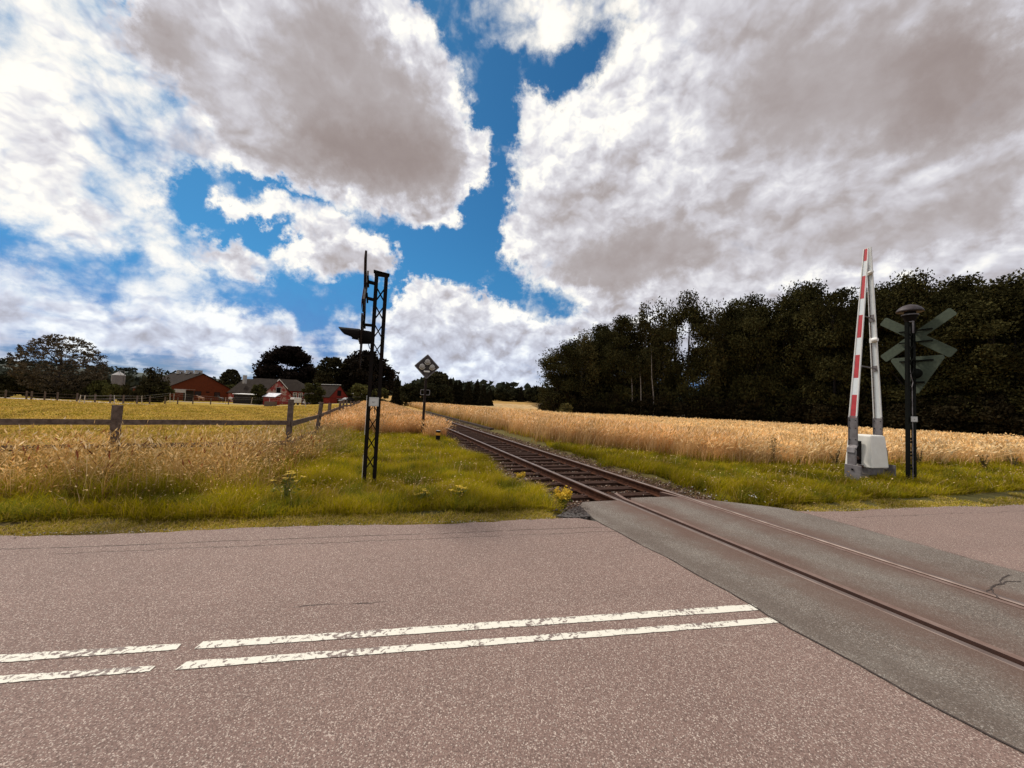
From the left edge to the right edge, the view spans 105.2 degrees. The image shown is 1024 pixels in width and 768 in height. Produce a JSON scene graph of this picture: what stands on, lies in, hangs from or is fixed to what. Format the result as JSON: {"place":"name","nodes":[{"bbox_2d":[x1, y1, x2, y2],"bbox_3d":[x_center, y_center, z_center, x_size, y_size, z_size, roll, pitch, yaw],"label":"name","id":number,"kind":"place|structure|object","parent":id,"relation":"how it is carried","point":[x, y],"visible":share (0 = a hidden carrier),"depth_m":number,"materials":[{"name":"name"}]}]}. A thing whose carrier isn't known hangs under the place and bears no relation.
{"place":"outdoors","nodes":[
{"label":"outdoors","id":0,"kind":"place"},
{"bbox_2d":[0,398,338,451],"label":"meadow grass","id":1,"kind":"structure","parent":0,"point":[166,409],"depth_m":24.89,"materials":[{"name":"yellow plant"}]},
{"bbox_2d":[0,518,1023,767],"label":"road","id":2,"kind":"structure","parent":0,"point":[778,694],"depth_m":2.45,"materials":[{"name":"grey asphalt"}]},
{"bbox_2d":[0,666,154,682],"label":"road marking","id":3,"kind":"object","parent":2,"relation":"on","point":[41,676],"visible":1,"depth_m":2.24,"materials":[{"name":"paint"}]},
{"bbox_2d":[0,644,180,661],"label":"road marking","id":4,"kind":"object","parent":2,"relation":"on","point":[57,654],"visible":1,"depth_m":2.43,"materials":[{"name":"paint"}]},
{"bbox_2d":[194,604,760,648],"bbox_3d":[0.031,1.808,2.953,4.238,0.001,0.098,3,-3,-11],"label":"road marking","id":5,"kind":"object","parent":2,"relation":"on","point":[438,628],"visible":1,"depth_m":2.89,"materials":[{"name":"paint"}]},
{"bbox_2d":[175,617,783,669],"bbox_3d":[0.093,1.801,2.762,4.272,0.001,0.080,3,-3,-11],"label":"road marking","id":6,"kind":"object","parent":2,"relation":"on","point":[334,653],"visible":1,"depth_m":2.67,"materials":[{"name":"paint"}]},
{"bbox_2d":[0,363,1023,536],"bbox_3d":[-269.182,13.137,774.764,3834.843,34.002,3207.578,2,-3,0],"label":"ground","id":7,"kind":"structure","parent":0,"point":[977,497],"depth_m":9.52,"materials":[{"name":"green plant"}]},
{"bbox_2d":[0,374,17,394],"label":"hedge tree","id":8,"kind":"object","parent":7,"relation":"on","point":[5,381],"visible":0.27,"depth_m":86.31,"materials":[{"name":"green plant"}]},
{"bbox_2d":[9,373,34,396],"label":"hedge tree","id":9,"kind":"object","parent":7,"relation":"on","point":[15,387],"visible":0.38,"depth_m":83.96,"materials":[{"name":"green plant"}]},
{"bbox_2d":[2,334,110,392],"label":"walnut tree","id":10,"kind":"object","parent":7,"relation":"on","point":[63,346],"visible":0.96,"depth_m":76.14,"materials":[{"name":"green plant"}]},
{"bbox_2d":[86,380,112,400],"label":"bush","id":11,"kind":"object","parent":7,"relation":"on","point":[95,387],"visible":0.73,"depth_m":76.95,"materials":[{"name":"green plant"}]},
{"bbox_2d":[101,383,123,400],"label":"bush","id":12,"kind":"object","parent":7,"relation":"on","point":[113,390],"visible":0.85,"depth_m":76.17,"materials":[{"name":"green plant"}]},
{"bbox_2d":[0,390,228,404],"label":"post and rail fence","id":13,"kind":"object","parent":7,"relation":"on","point":[57,396],"visible":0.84,"depth_m":57.81,"materials":[{"name":"brown wood"}]},
{"bbox_2d":[111,371,125,386],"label":"feed silo","id":14,"kind":"object","parent":7,"relation":"on","point":[118,377],"visible":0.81,"depth_m":97.23,"materials":[{"name":"metal"}]},
{"bbox_2d":[117,384,136,401],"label":"bush","id":15,"kind":"object","parent":7,"relation":"on","point":[127,392],"visible":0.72,"depth_m":78.15,"materials":[{"name":"green plant"}]},
{"bbox_2d":[132,385,145,401],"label":"bush","id":16,"kind":"object","parent":7,"relation":"on","point":[140,391],"visible":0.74,"depth_m":79.77,"materials":[{"name":"green plant"}]},
{"bbox_2d":[139,367,170,401],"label":"apple tree","id":17,"kind":"object","parent":7,"relation":"on","point":[152,378],"visible":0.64,"depth_m":83.30,"materials":[{"name":"green plant"}]},
{"bbox_2d":[144,382,175,401],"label":"apple tree","id":18,"kind":"object","parent":7,"relation":"on","point":[169,390],"visible":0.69,"depth_m":83.37,"materials":[{"name":"green plant"}]},
{"bbox_2d":[0,399,359,453],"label":"paddock fence","id":19,"kind":"object","parent":7,"relation":"on","point":[114,421],"visible":0.66,"depth_m":8.67,"materials":[{"name":"brown wood"}]},
{"bbox_2d":[131,370,230,400],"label":"brown brick barn","id":20,"kind":"structure","parent":7,"relation":"on","point":[201,384],"depth_m":112.73,"materials":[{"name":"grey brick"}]},
{"bbox_2d":[173,389,193,400],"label":"field shelter","id":21,"kind":"object","parent":7,"relation":"on","point":[189,395],"visible":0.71,"depth_m":102.31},
{"bbox_2d":[218,369,241,384],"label":"broadleaf tree","id":22,"kind":"object","parent":7,"relation":"on","point":[230,376],"visible":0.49,"depth_m":138.48,"materials":[{"name":"green plant"}]},
{"bbox_2d":[233,393,262,403],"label":"open shed","id":23,"kind":"structure","parent":7,"relation":"on","point":[243,398],"depth_m":102.78,"materials":[{"name":"white paint"}]},
{"bbox_2d":[250,384,266,404],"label":"apple tree","id":24,"kind":"object","parent":7,"relation":"on","point":[258,391],"visible":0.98,"depth_m":99.13,"materials":[{"name":"green plant"}]},
{"bbox_2d":[227,375,292,403],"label":"farmhouse","id":25,"kind":"structure","parent":7,"relation":"on","point":[245,385],"depth_m":111.29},
{"bbox_2d":[254,370,304,403],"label":"farmhouse","id":26,"kind":"object","parent":7,"relation":"on","point":[294,387],"visible":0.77,"depth_m":129.59,"materials":[{"name":"grey brick"}]},
{"bbox_2d":[251,345,316,383],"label":"copper beech","id":27,"kind":"object","parent":7,"relation":"on","point":[295,357],"visible":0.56,"depth_m":142.70,"materials":[{"name":"black plant"}]},
{"bbox_2d":[271,470,305,499],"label":"tansy plant","id":28,"kind":"object","parent":7,"relation":"on","point":[288,488],"visible":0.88,"depth_m":6.02,"materials":[{"name":"plant"}]},
{"bbox_2d":[301,382,325,404],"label":"apple tree","id":29,"kind":"object","parent":7,"relation":"on","point":[316,397],"visible":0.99,"depth_m":96.79,"materials":[{"name":"green plant"}]},
{"bbox_2d":[302,384,348,403],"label":"red barn","id":30,"kind":"structure","parent":7,"relation":"on","point":[335,393],"depth_m":106.37,"materials":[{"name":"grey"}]},
{"bbox_2d":[313,356,347,383],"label":"broadleaf tree","id":31,"kind":"object","parent":7,"relation":"on","point":[328,370],"visible":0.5,"depth_m":125.44,"materials":[{"name":"green plant"}]},
{"bbox_2d":[0,358,703,403],"bbox_3d":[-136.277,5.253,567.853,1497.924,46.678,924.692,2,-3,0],"label":"woodland","id":32,"kind":"object","parent":7,"relation":"on","point":[131,380],"visible":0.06,"depth_m":228.08,"materials":[{"name":"green plant"}]},
{"bbox_2d":[350,383,372,402],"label":"bush","id":33,"kind":"object","parent":7,"relation":"on","point":[358,389],"visible":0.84,"depth_m":102.14,"materials":[{"name":"green plant"}]},
{"bbox_2d":[339,250,389,483],"bbox_3d":[-2.899,-0.136,7.460,0.814,4.485,1.251,2,-3,13],"label":"crossing signal mast","id":34,"kind":"object","parent":7,"relation":"on","point":[362,336],"visible":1,"depth_m":7.47,"materials":[{"name":"black metal"}]},
{"bbox_2d":[335,350,399,397],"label":"broadleaf tree","id":35,"kind":"object","parent":7,"relation":"on","point":[348,378],"visible":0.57,"depth_m":127.59,"materials":[{"name":"green plant"}]},
{"bbox_2d":[390,376,402,405],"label":"conifer","id":36,"kind":"object","parent":7,"relation":"on","point":[395,398],"visible":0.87,"depth_m":99.19,"materials":[{"name":"green plant"}]},
{"bbox_2d":[0,401,798,515],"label":"tall dry grass","id":37,"kind":"structure","parent":7,"relation":"on","point":[101,470],"depth_m":8.10,"materials":[{"name":"beige plant"}]},
{"bbox_2d":[399,383,419,405],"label":"hedge tree","id":38,"kind":"object","parent":7,"relation":"on","point":[408,391],"visible":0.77,"depth_m":93.95,"materials":[{"name":"green plant"}]},
{"bbox_2d":[412,383,438,402],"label":"hedge tree","id":39,"kind":"object","parent":7,"relation":"on","point":[418,387],"visible":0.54,"depth_m":94.02,"materials":[{"name":"green plant"}]},
{"bbox_2d":[415,354,438,433],"bbox_3d":[-4.064,0.560,18.281,1.148,3.914,0.370,4,-3,-17],"label":"diamond signal","id":40,"kind":"object","parent":7,"relation":"on","point":[426,366],"visible":0.98,"depth_m":18.32,"materials":[{"name":"brown paint"}]},
{"bbox_2d":[422,371,448,385],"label":"broadleaf tree","id":41,"kind":"object","parent":7,"relation":"on","point":[437,377],"visible":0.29,"depth_m":109.59,"materials":[{"name":"green plant"}]},
{"bbox_2d":[426,384,453,403],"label":"hedge tree","id":42,"kind":"object","parent":7,"relation":"on","point":[441,391],"visible":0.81,"depth_m":94.16,"materials":[{"name":"green plant"}]},
{"bbox_2d":[425,411,493,430],"bbox_3d":[-6.823,3.481,40.728,0.320,0.240,33.560,3,-3,-19],"label":"platform edge","id":43,"kind":"object","parent":7,"relation":"on","point":[476,425],"visible":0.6,"depth_m":31.62,"materials":[{"name":"concrete"}]},
{"bbox_2d":[461,381,473,404],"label":"conifer","id":44,"kind":"object","parent":7,"relation":"on","point":[468,398],"visible":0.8,"depth_m":102.24,"materials":[{"name":"green plant"}]},
{"bbox_2d":[0,413,1014,537],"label":"gravel","id":45,"kind":"structure","parent":7,"relation":"on","point":[572,505],"depth_m":9.54,"materials":[{"name":"grey gravel"}]},
{"bbox_2d":[533,344,586,410],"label":"broadleaf tree","id":46,"kind":"object","parent":7,"relation":"on","point":[554,376],"visible":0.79,"depth_m":59.31,"materials":[{"name":"green plant"}]},
{"bbox_2d":[551,485,572,507],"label":"goldenrod bush","id":47,"kind":"object","parent":7,"relation":"on","point":[566,493],"visible":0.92,"depth_m":6.78,"materials":[{"name":"yellow plant"}]},
{"bbox_2d":[545,385,582,412],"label":"undergrowth bush","id":48,"kind":"object","parent":7,"relation":"on","point":[569,394],"visible":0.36,"depth_m":58.31,"materials":[{"name":"green plant"}]},
{"bbox_2d":[536,339,599,404],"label":"broadleaf tree","id":49,"kind":"object","parent":7,"relation":"on","point":[571,343],"visible":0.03,"depth_m":66.57,"materials":[{"name":"green plant"}]},
{"bbox_2d":[556,505,590,519],"bbox_3d":[1.175,2.055,6.268,0.430,0.050,1.179,0,-3,34],"label":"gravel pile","id":50,"kind":"object","parent":7,"relation":"on","point":[574,515],"visible":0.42,"depth_m":5.97,"materials":[{"name":"gravel"}]},
{"bbox_2d":[565,327,602,413],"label":"birch tree","id":51,"kind":"object","parent":7,"relation":"on","point":[587,345],"visible":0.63,"depth_m":60.74,"materials":[{"name":"green plant"}]},
{"bbox_2d":[572,398,607,413],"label":"undergrowth bush","id":52,"kind":"object","parent":7,"relation":"on","point":[593,406],"visible":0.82,"depth_m":58.00,"materials":[{"name":"green plant"}]},
{"bbox_2d":[578,330,629,413],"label":"broadleaf tree","id":53,"kind":"object","parent":7,"relation":"on","point":[600,343],"visible":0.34,"depth_m":62.47,"materials":[{"name":"green plant"}]},
{"bbox_2d":[583,323,627,413],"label":"broadleaf tree","id":54,"kind":"object","parent":7,"relation":"on","point":[604,327],"visible":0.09,"depth_m":68.98,"materials":[{"name":"green plant"}]},
{"bbox_2d":[597,392,633,414],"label":"undergrowth bush","id":55,"kind":"object","parent":7,"relation":"on","point":[617,400],"visible":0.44,"depth_m":58.46,"materials":[{"name":"green plant"}]},
{"bbox_2d":[596,314,650,414],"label":"broadleaf tree","id":56,"kind":"object","parent":7,"relation":"on","point":[619,336],"visible":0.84,"depth_m":59.55,"materials":[{"name":"green plant"}]},
{"bbox_2d":[623,397,652,415],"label":"undergrowth bush","id":57,"kind":"object","parent":7,"relation":"on","point":[638,404],"visible":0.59,"depth_m":56.54,"materials":[{"name":"green plant"}]},
{"bbox_2d":[628,351,649,409],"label":"birch tree","id":58,"kind":"object","parent":7,"relation":"on","point":[640,364],"visible":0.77,"depth_m":57.48,"materials":[{"name":"green plant"}]},
{"bbox_2d":[627,300,662,415],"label":"birch tree","id":59,"kind":"object","parent":7,"relation":"on","point":[646,383],"visible":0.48,"depth_m":60.43,"materials":[{"name":"green plant"}]},
{"bbox_2d":[635,345,660,415],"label":"birch tree","id":60,"kind":"object","parent":7,"relation":"on","point":[651,354],"visible":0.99,"depth_m":57.25,"materials":[{"name":"green plant"}]},
{"bbox_2d":[618,321,682,399],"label":"broadleaf tree","id":61,"kind":"object","parent":7,"relation":"on","point":[654,346],"visible":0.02,"depth_m":63.24,"materials":[{"name":"green plant"}]},
{"bbox_2d":[641,389,674,416],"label":"undergrowth bush","id":62,"kind":"object","parent":7,"relation":"on","point":[656,406],"visible":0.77,"depth_m":56.35,"materials":[{"name":"green plant"}]},
{"bbox_2d":[642,296,686,414],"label":"birch tree","id":63,"kind":"object","parent":7,"relation":"on","point":[666,359],"visible":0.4,"depth_m":60.25,"materials":[{"name":"green plant"}]},
{"bbox_2d":[659,401,698,418],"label":"undergrowth bush","id":64,"kind":"object","parent":7,"relation":"on","point":[677,409],"visible":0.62,"depth_m":54.49,"materials":[{"name":"green plant"}]},
{"bbox_2d":[659,288,721,418],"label":"broadleaf tree","id":65,"kind":"object","parent":7,"relation":"on","point":[694,320],"visible":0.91,"depth_m":56.60,"materials":[{"name":"green plant"}]},
{"bbox_2d":[682,395,719,418],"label":"undergrowth bush","id":66,"kind":"object","parent":7,"relation":"on","point":[703,413],"visible":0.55,"depth_m":53.54,"materials":[{"name":"green plant"}]},
{"bbox_2d":[685,297,735,416],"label":"birch tree","id":67,"kind":"object","parent":7,"relation":"on","point":[716,377],"visible":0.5,"depth_m":56.78,"materials":[{"name":"green plant"}]},
{"bbox_2d":[399,405,1023,670],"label":"railway track","id":68,"kind":"structure","parent":7,"relation":"on","point":[518,461],"depth_m":7.47,"materials":[{"name":"metal"}]},
{"bbox_2d":[581,500,1023,753],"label":"crossing surface","id":69,"kind":"object","parent":68,"relation":"on","point":[981,691],"visible":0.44,"depth_m":3.05,"materials":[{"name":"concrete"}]},
{"bbox_2d":[589,515,1023,752],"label":"asphalt joint","id":70,"kind":"object","parent":69,"relation":"on","point":[852,660],"visible":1,"depth_m":2.60,"materials":[{"name":"black asphalt"}]},
{"bbox_2d":[631,497,1023,657],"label":"crossing surface","id":71,"kind":"object","parent":68,"relation":"on","point":[991,621],"visible":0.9,"depth_m":4.08,"materials":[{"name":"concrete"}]},
{"bbox_2d":[697,499,1023,602],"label":"crossing surface","id":72,"kind":"object","parent":68,"relation":"on","point":[968,571],"visible":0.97,"depth_m":4.99,"materials":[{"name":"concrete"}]},
{"bbox_2d":[699,296,761,395],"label":"broadleaf tree","id":73,"kind":"object","parent":7,"relation":"on","point":[737,303],"visible":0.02,"depth_m":61.85,"materials":[{"name":"green plant"}]},
{"bbox_2d":[706,399,755,420],"bbox_3d":[29.478,4.010,53.747,5.409,4.041,6.062,3,-3,-17],"label":"undergrowth bush","id":74,"kind":"object","parent":7,"relation":"on","point":[730,405],"visible":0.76,"depth_m":52.17,"materials":[{"name":"green plant"}]},
{"bbox_2d":[704,305,764,417],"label":"broadleaf tree","id":75,"kind":"object","parent":7,"relation":"on","point":[728,315],"visible":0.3,"depth_m":56.30,"materials":[{"name":"green plant"}]},
{"bbox_2d":[727,390,777,421],"bbox_3d":[32.606,3.522,53.341,5.872,5.509,5.682,2,-3,16],"label":"undergrowth bush","id":76,"kind":"object","parent":7,"relation":"on","point":[756,402],"visible":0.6,"depth_m":51.67,"materials":[{"name":"green plant"}]},
{"bbox_2d":[718,291,790,419],"bbox_3d":[33.684,-3.316,54.310,8.527,19.341,8.401,3,-3,-12],"label":"broadleaf tree","id":77,"kind":"object","parent":7,"relation":"on","point":[761,352],"visible":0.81,"depth_m":53.17,"materials":[{"name":"green plant"}]},
{"bbox_2d":[745,294,813,421],"bbox_3d":[36.624,-2.880,52.691,8.891,18.498,8.400,3,-3,-12],"label":"broadleaf tree","id":78,"kind":"object","parent":7,"relation":"on","point":[793,372],"visible":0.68,"depth_m":51.36,"materials":[{"name":"green plant"}]},
{"bbox_2d":[756,405,803,423],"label":"undergrowth bush","id":79,"kind":"object","parent":7,"relation":"on","point":[780,413],"visible":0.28,"depth_m":49.55,"materials":[{"name":"green plant"}]},
{"bbox_2d":[769,280,812,385],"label":"broadleaf tree","id":80,"kind":"object","parent":7,"relation":"on","point":[788,292],"visible":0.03,"depth_m":57.36,"materials":[{"name":"green plant"}]},
{"bbox_2d":[777,396,835,424],"bbox_3d":[36.382,3.806,48.585,5.409,4.635,6.062,2,-3,10],"label":"undergrowth bush","id":81,"kind":"object","parent":7,"relation":"on","point":[804,410],"visible":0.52,"depth_m":47.49,"materials":[{"name":"green plant"}]},
{"bbox_2d":[777,278,845,418],"bbox_3d":[39.169,-3.629,51.314,7.490,20.137,8.986,1,-3,23],"label":"broadleaf tree","id":82,"kind":"object","parent":7,"relation":"on","point":[808,294],"visible":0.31,"depth_m":50.56,"materials":[{"name":"green plant"}]},
{"bbox_2d":[806,403,864,425],"bbox_3d":[38.011,3.977,46.069,5.872,4.072,5.682,1,-3,25],"label":"undergrowth bush","id":83,"kind":"object","parent":7,"relation":"on","point":[826,412],"visible":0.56,"depth_m":45.10,"materials":[{"name":"green plant"}]},
{"bbox_2d":[792,286,881,426],"bbox_3d":[39.079,-2.706,47.460,8.283,17.877,8.135,1,-3,28],"label":"broadleaf tree","id":84,"kind":"object","parent":7,"relation":"on","point":[821,363],"visible":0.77,"depth_m":46.12,"materials":[{"name":"green plant"}]},
{"bbox_2d":[830,390,893,427],"bbox_3d":[39.944,3.459,44.827,5.225,5.414,6.368,4,-3,-35],"label":"undergrowth bush","id":85,"kind":"object","parent":7,"relation":"on","point":[863,407],"visible":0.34,"depth_m":44.22,"materials":[{"name":"green plant"}]},
{"bbox_2d":[821,289,904,421],"bbox_3d":[41.955,-2.364,46.911,8.401,17.304,8.527,0,-4,36],"label":"broadleaf tree","id":86,"kind":"object","parent":7,"relation":"on","point":[864,388],"visible":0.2,"depth_m":45.02,"materials":[{"name":"green plant"}]},
{"bbox_2d":[845,247,895,479],"bbox_3d":[9.831,-0.562,10.854,1.530,6.580,0.637,3,-3,-19],"label":"level crossing barrier","id":87,"kind":"object","parent":7,"relation":"on","point":[866,454],"visible":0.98,"depth_m":10.73,"materials":[{"name":"white metal"}]},
{"bbox_2d":[858,408,929,429],"bbox_3d":[40.910,4.160,42.102,5.409,3.446,6.062,1,-3,21],"label":"undergrowth bush","id":88,"kind":"object","parent":7,"relation":"on","point":[891,420],"visible":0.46,"depth_m":40.61,"materials":[{"name":"green plant"}]},
{"bbox_2d":[858,280,933,418],"bbox_3d":[43.576,-2.885,45.674,8.891,18.398,8.400,1,-3,27],"label":"broadleaf tree","id":89,"kind":"object","parent":7,"relation":"on","point":[879,344],"visible":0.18,"depth_m":44.31,"materials":[{"name":"green plant"}]},
{"bbox_2d":[853,267,971,430],"bbox_3d":[43.326,-3.157,42.670,7.490,18.613,8.986,3,-3,-14],"label":"broadleaf tree","id":90,"kind":"object","parent":7,"relation":"on","point":[908,295],"visible":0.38,"depth_m":41.92,"materials":[{"name":"green plant"}]},
{"bbox_2d":[880,304,956,479],"bbox_3d":[11.258,0.335,10.882,1.309,5.075,1.022,1,-3,33],"label":"crossing bell post","id":91,"kind":"object","parent":7,"relation":"on","point":[915,372],"visible":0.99,"depth_m":10.76,"materials":[{"name":"grey metal"}]},
{"bbox_2d":[882,397,963,429],"bbox_3d":[42.823,3.675,40.773,5.682,4.670,5.872,4,-3,-30],"label":"undergrowth bush","id":92,"kind":"object","parent":7,"relation":"on","point":[897,407],"visible":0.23,"depth_m":40.52,"materials":[{"name":"green plant"}]},
{"bbox_2d":[884,295,1005,410],"bbox_3d":[45.341,-1.732,41.619,8.135,15.769,8.283,1,-3,24],"label":"broadleaf tree","id":93,"kind":"object","parent":7,"relation":"on","point":[943,384],"visible":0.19,"depth_m":39.82,"materials":[{"name":"green plant"}]},
{"bbox_2d":[916,403,991,433],"bbox_3d":[43.343,3.876,38.765,6.368,4.002,5.225,0,-3,35],"label":"undergrowth bush","id":94,"kind":"object","parent":7,"relation":"on","point":[935,422],"visible":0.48,"depth_m":37.87,"materials":[{"name":"green plant"}]},
{"bbox_2d":[924,271,986,393],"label":"broadleaf tree","id":95,"kind":"object","parent":7,"relation":"on","point":[940,284],"depth_m":45.50,"materials":[{"name":"green plant"}]},
{"bbox_2d":[917,272,1023,425],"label":"broadleaf tree","id":96,"kind":"object","parent":7,"relation":"on","point":[963,286],"visible":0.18,"depth_m":40.63,"materials":[{"name":"green plant"}]},
{"bbox_2d":[925,280,1023,430],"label":"broadleaf tree","id":97,"kind":"object","parent":7,"relation":"on","point":[986,315],"visible":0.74,"depth_m":36.95,"materials":[{"name":"green plant"}]},
{"bbox_2d":[939,391,1023,435],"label":"undergrowth bush","id":98,"kind":"object","parent":7,"relation":"on","point":[998,410],"visible":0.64,"depth_m":36.17,"materials":[{"name":"green plant"}]},
{"bbox_2d":[955,268,1023,431],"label":"broadleaf tree","id":99,"kind":"object","parent":7,"relation":"on","point":[1019,282],"visible":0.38,"depth_m":37.54,"materials":[{"name":"green plant"}]},
{"bbox_2d":[974,414,1023,436],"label":"undergrowth bush","id":100,"kind":"object","parent":7,"relation":"on","point":[1014,428],"visible":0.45,"depth_m":35.21,"materials":[{"name":"green plant"}]},
{"bbox_2d":[1003,297,1023,391],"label":"broadleaf tree","id":101,"kind":"object","parent":7,"relation":"on","point":[1019,316],"visible":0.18,"depth_m":36.90,"materials":[{"name":"green plant"}]},
{"bbox_2d":[0,0,1023,389],"label":"sky","id":102,"kind":"structure","parent":0,"point":[206,186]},
{"bbox_2d":[458,403,1023,468],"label":"wheat field","id":103,"kind":"structure","parent":0,"point":[821,442],"depth_m":16.49,"materials":[{"name":"yellow plant"}]},
{"bbox_2d":[797,505,1023,572],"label":"road","id":104,"kind":"structure","parent":0,"point":[993,535],"depth_m":6.16,"materials":[{"name":"grey asphalt"}]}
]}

